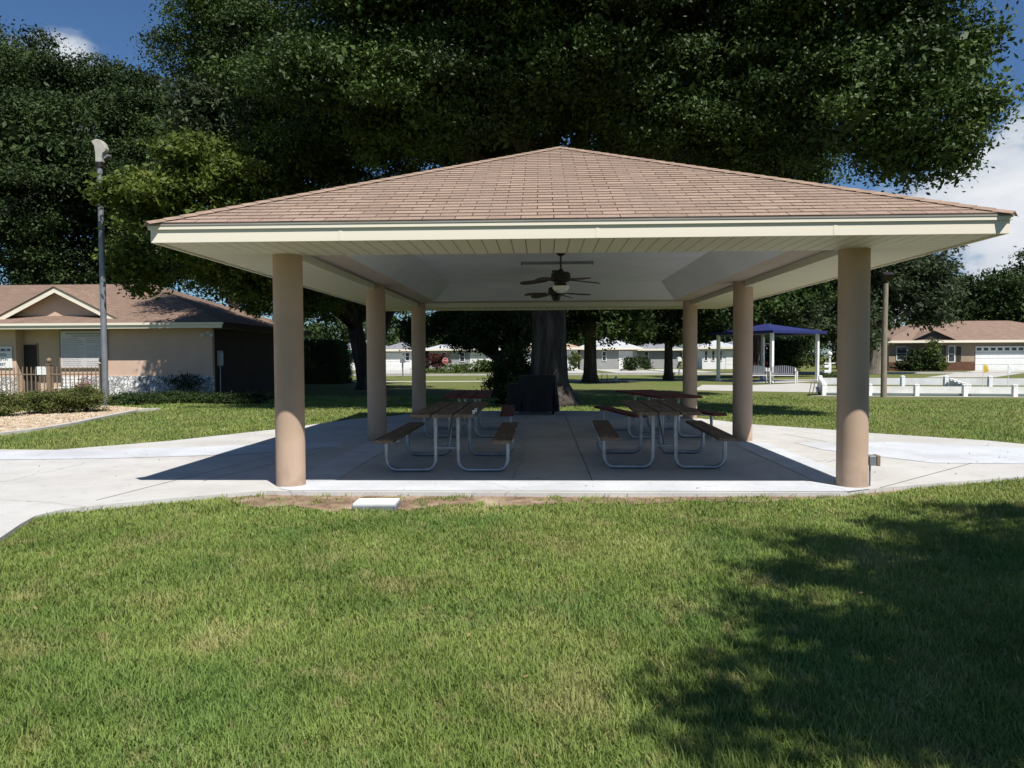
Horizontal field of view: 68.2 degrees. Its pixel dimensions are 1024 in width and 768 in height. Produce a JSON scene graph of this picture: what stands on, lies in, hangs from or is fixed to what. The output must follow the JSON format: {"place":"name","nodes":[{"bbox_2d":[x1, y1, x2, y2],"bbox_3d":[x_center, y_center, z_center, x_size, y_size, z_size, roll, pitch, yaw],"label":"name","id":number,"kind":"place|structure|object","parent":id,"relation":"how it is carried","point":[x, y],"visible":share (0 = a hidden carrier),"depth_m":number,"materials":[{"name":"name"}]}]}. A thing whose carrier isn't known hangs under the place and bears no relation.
{"place":"outdoors","nodes":[
{"label":"outdoors","id":0,"kind":"place"},
{"bbox_2d":[0,405,146,431],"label":"gravel","id":1,"kind":"structure","parent":0,"point":[28,420],"depth_m":19.72,"materials":[{"name":"gravel"}]},
{"bbox_2d":[0,284,311,396],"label":"pool building","id":2,"kind":"structure","parent":0,"point":[151,340],"depth_m":30.81,"materials":[{"name":"beige paint"}]},
{"bbox_2d":[0,347,12,367],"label":"depth sign","id":3,"kind":"object","parent":2,"relation":"attached to","point":[6,361],"visible":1,"depth_m":30.72,"materials":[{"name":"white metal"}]},
{"bbox_2d":[24,343,39,395],"bbox_3d":[-19.915,-0.577,31.249,0.668,2.210,0.093,0,2,2],"label":"door","id":4,"kind":"structure","parent":2,"relation":"in","point":[31,352],"depth_m":31.24,"materials":[{"name":"wood"}]},
{"bbox_2d":[59,330,107,368],"bbox_3d":[-17.350,-1.404,30.599,1.977,1.554,0.050,0,2,2],"label":"window","id":5,"kind":"structure","parent":2,"relation":"attached to","point":[80,349],"depth_m":30.59,"materials":[{"name":"metal"}]},
{"bbox_2d":[217,351,222,391],"bbox_3d":[-11.966,-0.459,31.030,0.131,1.810,0.340,0,2,2],"label":"meter box","id":6,"kind":"object","parent":2,"relation":"attached to","point":[220,358],"visible":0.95,"depth_m":30.89,"materials":[{"name":"metal"}]},
{"bbox_2d":[386,370,411,373],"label":"driveway","id":7,"kind":"structure","parent":0,"point":[397,372],"depth_m":76.41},
{"bbox_2d":[0,411,1023,542],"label":"patio","id":8,"kind":"structure","parent":0,"point":[557,446],"depth_m":10.44,"materials":[{"name":"concrete"}]},
{"bbox_2d":[0,442,341,459],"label":"pale band","id":9,"kind":"object","parent":8,"relation":"on","point":[139,452],"visible":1,"depth_m":12.18,"materials":[{"name":"concrete"}]},
{"bbox_2d":[306,443,395,479],"bbox_3d":[-2.373,1.112,11.317,0.550,0.001,4.058,0,2,2],"label":"pale band","id":10,"kind":"object","parent":8,"relation":"on","point":[340,466],"visible":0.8,"depth_m":10.85,"materials":[{"name":"concrete"}]},
{"bbox_2d":[373,402,517,471],"bbox_3d":[-0.825,0.729,10.732,1.760,0.798,2.626,0,2,2],"label":"picnic table","id":11,"kind":"object","parent":8,"relation":"on","point":[505,432],"visible":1,"depth_m":9.96,"materials":[{"name":"brown wood"}]},
{"bbox_2d":[423,390,514,437],"bbox_3d":[-0.829,0.574,14.972,1.760,0.798,2.626,0,2,0],"label":"picnic table","id":12,"kind":"object","parent":8,"relation":"on","point":[479,395],"visible":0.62,"depth_m":14.20,"materials":[{"name":"red wood"}]},
{"bbox_2d":[506,375,559,413],"bbox_3d":[0.532,0.277,19.978,1.441,1.020,0.797,0,2,2],"label":"covered grill","id":13,"kind":"object","parent":8,"relation":"on","point":[532,393],"visible":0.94,"depth_m":19.66,"materials":[{"name":"fabric"}]},
{"bbox_2d":[279,481,868,490],"bbox_3d":[0.690,1.187,8.825,6.900,0.001,0.681,0,2,2],"label":"pale band","id":14,"kind":"object","parent":8,"relation":"on","point":[590,486],"visible":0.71,"depth_m":8.79,"materials":[{"name":"concrete"}]},
{"bbox_2d":[142,146,1018,487],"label":"pavilion","id":15,"kind":"structure","parent":8,"relation":"on","point":[640,234],"depth_m":8.75,"materials":[{"name":"brown"}]},
{"bbox_2d":[521,261,592,265],"bbox_3d":[0.781,-2.086,13.112,1.250,0.061,0.160,0,2,2],"label":"ceiling light","id":16,"kind":"object","parent":15,"relation":"attached to","point":[576,263],"visible":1,"depth_m":13.04,"materials":[{"name":"grey metal"}]},
{"bbox_2d":[524,270,590,300],"bbox_3d":[0.870,-1.876,14.471,1.281,0.580,1.222,1,2,29],"label":"ceiling fan","id":17,"kind":"object","parent":15,"relation":"hanging from","point":[555,296],"visible":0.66,"depth_m":14.34,"materials":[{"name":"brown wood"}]},
{"bbox_2d":[520,253,599,292],"bbox_3d":[0.819,-1.745,11.842,1.222,0.650,1.281,-1,2,-18],"label":"ceiling fan","id":18,"kind":"object","parent":15,"relation":"hanging from","point":[560,278],"visible":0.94,"depth_m":11.74,"materials":[{"name":"brown metal"}]},
{"bbox_2d":[594,390,726,438],"bbox_3d":[2.783,0.567,14.684,1.760,0.798,2.626,-1,2,-9],"label":"picnic table","id":19,"kind":"object","parent":8,"relation":"on","point":[656,394],"visible":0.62,"depth_m":13.98,"materials":[{"name":"red wood"}]},
{"bbox_2d":[593,400,738,468],"bbox_3d":[2.089,0.708,10.911,1.760,0.798,2.626,0,2,4],"label":"picnic table","id":20,"kind":"object","parent":8,"relation":"on","point":[605,430],"visible":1,"depth_m":10.16,"materials":[{"name":"brown wood"}]},
{"bbox_2d":[733,443,835,480],"bbox_3d":[4.027,1.089,11.073,0.600,0.001,4.058,0,2,2],"label":"pale band","id":21,"kind":"object","parent":8,"relation":"on","point":[811,469],"visible":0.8,"depth_m":10.73,"materials":[{"name":"concrete"}]},
{"bbox_2d":[794,442,1023,463],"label":"pale band","id":22,"kind":"object","parent":8,"relation":"on","point":[937,453],"visible":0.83,"depth_m":11.67,"materials":[{"name":"concrete"}]},
{"bbox_2d":[0,356,1023,767],"bbox_3d":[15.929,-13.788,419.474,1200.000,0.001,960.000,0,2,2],"label":"lawn","id":23,"kind":"structure","parent":0,"point":[438,386],"depth_m":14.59,"materials":[{"name":"plant"}]},
{"bbox_2d":[0,358,101,394],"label":"picket fence","id":24,"kind":"object","parent":23,"relation":"on","point":[49,377],"visible":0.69,"depth_m":26.62,"materials":[{"name":"brown wood"}]},
{"bbox_2d":[0,15,135,284],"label":"oak tree","id":25,"kind":"object","parent":23,"relation":"on","point":[42,161],"visible":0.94,"depth_m":49.69,"materials":[{"name":"green plant"}]},
{"bbox_2d":[55,377,81,394],"bbox_3d":[-17.073,0.160,29.101,0.850,0.865,0.515,0,2,2],"label":"slatted bench","id":26,"kind":"object","parent":23,"relation":"on","point":[63,383],"visible":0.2,"depth_m":29.31,"materials":[{"name":"white paint"}]},
{"bbox_2d":[0,408,159,435],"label":"garden edging","id":27,"kind":"object","parent":23,"relation":"on","point":[56,426],"visible":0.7,"depth_m":17.78,"materials":[{"name":"concrete"}]},
{"bbox_2d":[91,139,111,405],"bbox_3d":[-13.511,-3.665,25.013,0.560,8.771,0.340,0,2,2],"label":"light pole","id":28,"kind":"object","parent":23,"relation":"on","point":[101,148],"visible":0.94,"depth_m":24.95,"materials":[{"name":"grey metal"}]},
{"bbox_2d":[105,390,163,404],"bbox_3d":[-12.969,0.463,25.565,2.374,0.542,1.317,0,2,2],"label":"shrub","id":29,"kind":"object","parent":23,"relation":"on","point":[125,398],"visible":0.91,"depth_m":25.36,"materials":[{"name":"green plant"}]},
{"bbox_2d":[0,44,320,326],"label":"oak tree","id":30,"kind":"object","parent":23,"relation":"on","point":[127,107],"visible":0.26,"depth_m":54.44,"materials":[{"name":"green plant"}]},
{"bbox_2d":[139,388,190,403],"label":"shrub","id":31,"kind":"object","parent":23,"relation":"on","point":[168,396],"visible":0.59,"depth_m":26.23,"materials":[{"name":"green plant"}]},
{"bbox_2d":[152,371,204,392],"bbox_3d":[-13.030,0.024,29.792,2.075,1.101,1.337,0,2,2],"label":"shrub","id":32,"kind":"object","parent":23,"relation":"on","point":[187,385],"visible":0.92,"depth_m":29.70,"materials":[{"name":"green plant"}]},
{"bbox_2d":[175,389,227,403],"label":"shrub","id":33,"kind":"object","parent":23,"relation":"on","point":[196,397],"visible":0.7,"depth_m":26.12,"materials":[{"name":"green plant"}]},
{"bbox_2d":[144,33,278,309],"bbox_3d":[-15.750,-9.759,42.152,8.377,20.026,9.920,-1,2,-29],"label":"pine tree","id":34,"kind":"object","parent":23,"relation":"on","point":[201,101],"visible":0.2,"depth_m":38.37,"materials":[{"name":"green plant"}]},
{"bbox_2d":[67,102,410,389],"bbox_3d":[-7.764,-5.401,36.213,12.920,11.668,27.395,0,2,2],"label":"oak tree","id":35,"kind":"object","parent":23,"relation":"on","point":[206,172],"visible":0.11,"depth_m":25.68,"materials":[{"name":"green plant"}]},
{"bbox_2d":[206,389,274,403],"bbox_3d":[-9.008,0.445,25.574,2.951,0.537,1.404,0,2,2],"label":"shrub","id":36,"kind":"object","parent":23,"relation":"on","point":[247,397],"visible":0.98,"depth_m":25.49,"materials":[{"name":"green plant"}]},
{"bbox_2d":[304,336,353,383],"bbox_3d":[-11.707,-1.450,45.454,4.220,2.918,2.895,0,2,2],"label":"clipped hedge","id":37,"kind":"object","parent":23,"relation":"on","point":[326,361],"visible":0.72,"depth_m":44.48,"materials":[{"name":"green plant"}]},
{"bbox_2d":[347,340,387,369],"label":"bungalow","id":38,"kind":"object","parent":23,"relation":"on","point":[349,344],"visible":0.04,"depth_m":91.77,"materials":[{"name":"grey"}]},
{"bbox_2d":[352,498,400,510],"bbox_3d":[-1.408,1.262,7.872,0.460,0.096,0.320,0,2,0],"label":"concrete slab","id":39,"kind":"object","parent":23,"relation":"on","point":[371,503],"visible":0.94,"depth_m":7.73,"materials":[{"name":"white concrete"}]},
{"bbox_2d":[386,342,428,369],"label":"bungalow","id":40,"kind":"object","parent":23,"relation":"on","point":[394,355],"visible":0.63,"depth_m":90.51,"materials":[{"name":"grey"}]},
{"bbox_2d":[386,353,403,369],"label":"garage door","id":41,"kind":"structure","parent":40,"relation":"in","point":[389,356],"depth_m":90.50,"materials":[{"name":"white paint"}]},
{"bbox_2d":[426,352,451,369],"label":"shrub","id":42,"kind":"object","parent":23,"relation":"on","point":[436,359],"visible":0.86,"depth_m":82.10,"materials":[{"name":"red plant"}]},
{"bbox_2d":[410,358,492,372],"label":"shrubs","id":43,"kind":"object","parent":23,"relation":"on","point":[464,368],"visible":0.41,"depth_m":73.68,"materials":[{"name":"green plant"}]},
{"bbox_2d":[392,310,531,396],"bbox_3d":[-1.518,-1.769,31.177,5.526,4.713,8.641,-1,2,-28],"label":"tree","id":44,"kind":"object","parent":23,"relation":"on","point":[480,331],"visible":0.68,"depth_m":28.52,"materials":[{"name":"green plant"}]},
{"bbox_2d":[426,344,500,368],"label":"bungalow","id":45,"kind":"object","parent":23,"relation":"on","point":[463,358],"visible":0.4,"depth_m":92.21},
{"bbox_2d":[459,352,464,361],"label":"window","id":46,"kind":"structure","parent":45,"relation":"in","point":[462,357],"depth_m":92.19,"materials":[{"name":"glass"}]},
{"bbox_2d":[470,351,491,368],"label":"garage door","id":47,"kind":"structure","parent":45,"relation":"in","point":[474,358],"depth_m":92.10,"materials":[{"name":"white paint"}]},
{"bbox_2d":[473,340,530,404],"bbox_3d":[0.018,-0.359,24.608,2.474,2.122,2.204,0,2,2],"label":"shrub","id":48,"kind":"object","parent":23,"relation":"on","point":[502,368],"visible":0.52,"depth_m":24.46,"materials":[{"name":"green plant"}]},
{"bbox_2d":[0,433,1023,767],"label":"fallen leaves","id":49,"kind":"object","parent":23,"relation":"on","point":[544,591],"visible":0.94,"depth_m":4.93,"materials":[{"name":"brown plant"}]},
{"bbox_2d":[524,344,582,369],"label":"bungalow","id":50,"kind":"object","parent":23,"relation":"on","point":[574,348],"visible":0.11,"depth_m":85.71,"materials":[{"name":"paint"}]},
{"bbox_2d":[125,0,1023,406],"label":"oak tree","id":51,"kind":"object","parent":23,"relation":"on","point":[805,90],"visible":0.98,"depth_m":18.96,"materials":[{"name":"green plant"}]},
{"bbox_2d":[567,351,581,370],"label":"shrub","id":52,"kind":"object","parent":23,"relation":"on","point":[574,359],"visible":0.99,"depth_m":79.63,"materials":[{"name":"green plant"}]},
{"bbox_2d":[272,311,911,363],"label":"distant woods","id":53,"kind":"object","parent":23,"relation":"on","point":[317,329],"visible":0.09,"depth_m":114.76,"materials":[{"name":"green plant"}]},
{"bbox_2d":[578,337,642,368],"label":"bungalow","id":54,"kind":"object","parent":23,"relation":"on","point":[609,359],"visible":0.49,"depth_m":90.56,"materials":[{"name":"paint"}]},
{"bbox_2d":[619,351,632,368],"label":"garage door","id":55,"kind":"structure","parent":54,"relation":"in","point":[624,354],"depth_m":90.43,"materials":[{"name":"white paint"}]},
{"bbox_2d":[566,309,667,382],"bbox_3d":[5.294,-5.268,44.102,10.225,10.697,10.765,1,2,25],"label":"oak tree","id":56,"kind":"object","parent":23,"relation":"on","point":[628,324],"visible":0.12,"depth_m":42.68,"materials":[{"name":"green plant"}]},
{"bbox_2d":[618,356,649,370],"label":"shrub","id":57,"kind":"object","parent":23,"relation":"on","point":[631,363],"visible":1,"depth_m":79.26,"materials":[{"name":"green plant"}]},
{"bbox_2d":[640,356,654,369],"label":"shrub","id":58,"kind":"object","parent":23,"relation":"on","point":[648,366],"visible":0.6,"depth_m":83.02,"materials":[{"name":"green plant"}]},
{"bbox_2d":[637,343,682,367],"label":"bungalow","id":59,"kind":"object","parent":23,"relation":"on","point":[655,354],"visible":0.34,"depth_m":95.31,"materials":[{"name":"grey"}]},
{"bbox_2d":[677,357,681,374],"bbox_3d":[13.606,-1.472,61.516,0.320,1.460,0.560,0,2,2],"label":"mailbox","id":60,"kind":"object","parent":23,"relation":"on","point":[679,359],"visible":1,"depth_m":61.47,"materials":[{"name":"grey metal"}]},
{"bbox_2d":[618,306,754,380],"bbox_3d":[10.423,-4.829,46.579,6.748,9.590,9.524,-2,3,-45],"label":"oak tree","id":61,"kind":"object","parent":23,"relation":"on","point":[712,320],"visible":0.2,"depth_m":45.37,"materials":[{"name":"green plant"}]},
{"bbox_2d":[353,372,1023,375],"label":"kerb","id":62,"kind":"structure","parent":23,"relation":"on","point":[697,373],"depth_m":62.29,"materials":[{"name":"concrete"}]},
{"bbox_2d":[697,340,732,368],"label":"bungalow","id":63,"kind":"object","parent":23,"relation":"on","point":[706,357],"visible":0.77,"depth_m":87.10,"materials":[{"name":"paint"}]},
{"bbox_2d":[704,350,707,360],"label":"window","id":64,"kind":"structure","parent":63,"relation":"in","point":[705,351],"depth_m":87.10,"materials":[{"name":"glass"}]},
{"bbox_2d":[711,350,714,360],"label":"window","id":65,"kind":"structure","parent":63,"relation":"in","point":[712,351],"depth_m":87.07,"materials":[{"name":"glass"}]},
{"bbox_2d":[726,351,732,368],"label":"garage door","id":66,"kind":"structure","parent":63,"relation":"in","point":[729,359],"depth_m":87.01,"materials":[{"name":"white paint"}]},
{"bbox_2d":[753,366,769,382],"bbox_3d":[13.597,-0.537,42.126,1.480,0.980,0.605,0,2,-4],"label":"park bench","id":67,"kind":"object","parent":23,"relation":"on","point":[757,369],"visible":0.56,"depth_m":42.38,"materials":[{"name":"grey metal"}]},
{"bbox_2d":[723,380,815,382],"bbox_3d":[15.196,-0.161,45.040,4.384,0.001,4.384,-2,2,-31],"label":"canopy pad","id":68,"kind":"object","parent":23,"relation":"on","point":[776,381],"visible":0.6,"depth_m":44.56,"materials":[{"name":"concrete"}]},
{"bbox_2d":[710,324,826,382],"bbox_3d":[15.188,-1.868,44.977,4.700,3.441,4.700,-2,2,-31],"label":"shade canopy","id":69,"kind":"object","parent":68,"relation":"on","point":[771,331],"visible":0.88,"depth_m":44.29,"materials":[{"name":"blue fabric"}]},
{"bbox_2d":[724,279,837,378],"bbox_3d":[16.763,-5.301,52.246,13.333,10.057,9.762,-1,2,-29],"label":"oak tree","id":70,"kind":"object","parent":23,"relation":"on","point":[784,308],"visible":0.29,"depth_m":50.04,"materials":[{"name":"green plant"}]},
{"bbox_2d":[768,365,797,383],"bbox_3d":[14.948,-0.528,41.674,1.480,0.980,0.605,0,2,11],"label":"park bench","id":71,"kind":"object","parent":23,"relation":"on","point":[774,369],"visible":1,"depth_m":41.85,"materials":[{"name":"grey metal"}]},
{"bbox_2d":[765,336,830,376],"bbox_3d":[20.422,-2.140,55.326,5.377,3.244,5.234,1,2,29],"label":"shrub","id":72,"kind":"object","parent":23,"relation":"on","point":[791,352],"visible":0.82,"depth_m":54.11,"materials":[{"name":"green plant"}]},
{"bbox_2d":[822,351,834,373],"bbox_3d":[18.765,-1.040,44.709,0.700,1.770,0.400,0,2,2],"label":"mailbox post","id":73,"kind":"object","parent":23,"relation":"on","point":[829,363],"visible":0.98,"depth_m":44.67,"materials":[{"name":"white paint"}]},
{"bbox_2d":[821,372,836,377],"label":"plant","id":74,"kind":"object","parent":23,"relation":"on","point":[832,375],"visible":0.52,"depth_m":44.20,"materials":[{"name":"green plant"}]},
{"bbox_2d":[781,245,976,373],"bbox_3d":[28.447,-7.679,60.322,16.923,14.104,12.497,0,2,2],"label":"oak tree","id":75,"kind":"object","parent":23,"relation":"on","point":[925,289],"visible":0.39,"depth_m":58.45,"materials":[{"name":"green plant"}]},
{"bbox_2d":[880,272,893,396],"bbox_3d":[13.681,-1.749,27.601,0.360,4.681,0.310,0,2,2],"label":"wooden pole","id":76,"kind":"object","parent":23,"relation":"on","point":[887,276],"visible":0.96,"depth_m":27.57,"materials":[{"name":"brown wood"}]},
{"bbox_2d":[817,395,992,396],"bbox_3d":[15.880,0.461,27.969,9.203,0.001,0.422,0,2,13],"label":"court apron","id":77,"kind":"object","parent":23,"relation":"on","point":[929,396],"visible":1,"depth_m":27.95,"materials":[{"name":"concrete"}]},
{"bbox_2d":[827,393,1023,396],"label":"court surface","id":78,"kind":"object","parent":77,"relation":"on","point":[937,394],"visible":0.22,"depth_m":28.78,"materials":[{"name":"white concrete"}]},
{"bbox_2d":[818,378,826,394],"bbox_3d":[13.508,0.069,32.911,0.191,0.464,7.758,1,2,21],"label":"court rail","id":79,"kind":"object","parent":78,"relation":"on","point":[821,381],"visible":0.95,"depth_m":32.90,"materials":[{"name":"white paint"}]},
{"bbox_2d":[818,375,1023,386],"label":"court rail","id":80,"kind":"object","parent":78,"relation":"on","point":[988,381],"visible":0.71,"depth_m":35.12,"materials":[{"name":"white paint"}]},
{"bbox_2d":[821,383,1023,396],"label":"court rail","id":81,"kind":"object","parent":78,"relation":"on","point":[1014,390],"visible":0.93,"depth_m":28.16,"materials":[{"name":"white paint"}]},
{"bbox_2d":[949,378,970,395],"bbox_3d":[18.618,0.095,31.482,0.198,0.464,7.621,1,2,26],"label":"court rail","id":82,"kind":"object","parent":78,"relation":"on","point":[954,382],"visible":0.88,"depth_m":32.59,"materials":[{"name":"white paint"}]},
{"bbox_2d":[983,364,988,378],"bbox_3d":[19.924,-0.265,31.785,0.234,1.150,0.052,0,2,2],"label":"marker flag","id":83,"kind":"object","parent":78,"relation":"on","point":[985,369],"visible":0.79,"depth_m":31.76,"materials":[{"name":"white paint"}]},
{"bbox_2d":[1008,364,1013,373],"bbox_3d":[20.946,-0.269,31.746,0.234,1.150,0.052,0,2,2],"label":"marker flag","id":84,"kind":"object","parent":78,"relation":"on","point":[1010,368],"visible":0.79,"depth_m":31.72,"materials":[{"name":"white paint"}]},
{"bbox_2d":[889,360,924,370],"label":"shrub","id":85,"kind":"object","parent":23,"relation":"on","point":[904,365],"visible":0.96,"depth_m":70.76,"materials":[{"name":"green plant"}]},
{"bbox_2d":[896,347,950,370],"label":"shrub","id":86,"kind":"object","parent":23,"relation":"on","point":[924,357],"visible":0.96,"depth_m":70.66,"materials":[{"name":"green plant"}]},
{"bbox_2d":[919,338,946,370],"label":"shrub","id":87,"kind":"object","parent":23,"relation":"on","point":[935,348],"visible":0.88,"depth_m":70.42,"materials":[{"name":"green plant"}]},
{"bbox_2d":[928,362,949,370],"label":"shrub","id":88,"kind":"object","parent":23,"relation":"on","point":[938,367],"visible":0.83,"depth_m":70.28,"materials":[{"name":"green plant"}]},
{"bbox_2d":[905,269,987,320],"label":"oak tree","id":89,"kind":"object","parent":23,"relation":"on","point":[963,279],"visible":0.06,"depth_m":95.12,"materials":[{"name":"green plant"}]},
{"bbox_2d":[946,266,1023,322],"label":"oak tree","id":90,"kind":"object","parent":23,"relation":"on","point":[1002,298],"visible":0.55,"depth_m":91.77,"materials":[{"name":"green plant"}]},
{"bbox_2d":[996,246,1023,318],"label":"oak tree","id":91,"kind":"object","parent":23,"relation":"on","point":[1019,255],"visible":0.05,"depth_m":96.40,"materials":[{"name":"green plant"}]},
{"bbox_2d":[0,0,1023,356],"label":"sky","id":92,"kind":"structure","parent":0,"point":[106,26],"materials":[{"name":"blue"}]},
{"bbox_2d":[352,380,732,381],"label":"pavement","id":93,"kind":"structure","parent":0,"point":[599,380],"depth_m":47.81,"materials":[{"name":"concrete"}]},
{"bbox_2d":[225,490,902,511],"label":"bare soil","id":94,"kind":"structure","parent":0,"point":[353,499],"depth_m":8.21,"materials":[{"name":"soil"}]},
{"bbox_2d":[568,369,582,372],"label":"driveway","id":95,"kind":"structure","parent":0,"point":[576,371],"depth_m":76.65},
{"bbox_2d":[597,369,663,372],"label":"driveway","id":96,"kind":"structure","parent":0,"point":[626,371],"depth_m":75.43,"materials":[{"name":"concrete"}]},
{"bbox_2d":[646,369,710,372],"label":"driveway","id":97,"kind":"structure","parent":0,"point":[676,370],"depth_m":79.46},
{"bbox_2d":[466,371,968,373],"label":"street","id":98,"kind":"structure","parent":0,"point":[707,372],"depth_m":68.47,"materials":[{"name":"asphalt"}]},
{"bbox_2d":[697,383,820,391],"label":"path","id":99,"kind":"structure","parent":0,"point":[798,387],"depth_m":36.30,"materials":[{"name":"concrete"}]},
{"bbox_2d":[827,321,1023,370],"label":"brown house","id":100,"kind":"structure","parent":0,"point":[977,345],"depth_m":72.36,"materials":[{"name":"brick"}]},
{"bbox_2d":[896,346,906,359],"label":"window","id":101,"kind":"structure","parent":100,"relation":"in","point":[902,350],"depth_m":72.52,"materials":[{"name":"glass"}]},
{"bbox_2d":[948,346,954,361],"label":"window","id":102,"kind":"structure","parent":100,"relation":"in","point":[951,349],"depth_m":72.35,"materials":[{"name":"glass"}]},
{"bbox_2d":[956,347,960,361],"bbox_3d":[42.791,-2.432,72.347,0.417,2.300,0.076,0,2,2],"label":"shutter","id":103,"kind":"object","parent":100,"relation":"in","point":[958,357],"depth_m":72.35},
{"bbox_2d":[975,346,1023,370],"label":"garage door","id":104,"kind":"structure","parent":100,"relation":"in","point":[1012,355],"depth_m":72.19,"materials":[{"name":"white paint"}]},
{"bbox_2d":[924,370,1023,377],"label":"driveway","id":105,"kind":"structure","parent":0,"point":[976,374],"depth_m":57.81,"materials":[{"name":"concrete"}]},
{"label":"gravel bed","id":106,"kind":"structure","parent":0,"visible":0},
{"bbox_2d":[0,389,33,415],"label":"boxwood shrub","id":107,"kind":"object","parent":106,"relation":"on","point":[9,403],"visible":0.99,"depth_m":20.43,"materials":[{"name":"green plant"}]},
{"bbox_2d":[18,383,94,414],"bbox_3d":[-13.119,0.425,21.508,1.931,0.910,1.717,2,3,45],"label":"boxwood shrub","id":108,"kind":"object","parent":106,"relation":"on","point":[42,402],"visible":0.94,"depth_m":21.23,"materials":[{"name":"green plant"}]},
{"bbox_2d":[54,379,117,412],"bbox_3d":[-12.472,0.357,22.013,2.039,0.989,1.659,0,2,2],"label":"boxwood shrub","id":109,"kind":"object","parent":106,"relation":"on","point":[99,398],"visible":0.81,"depth_m":21.84,"materials":[{"name":"green plant"}]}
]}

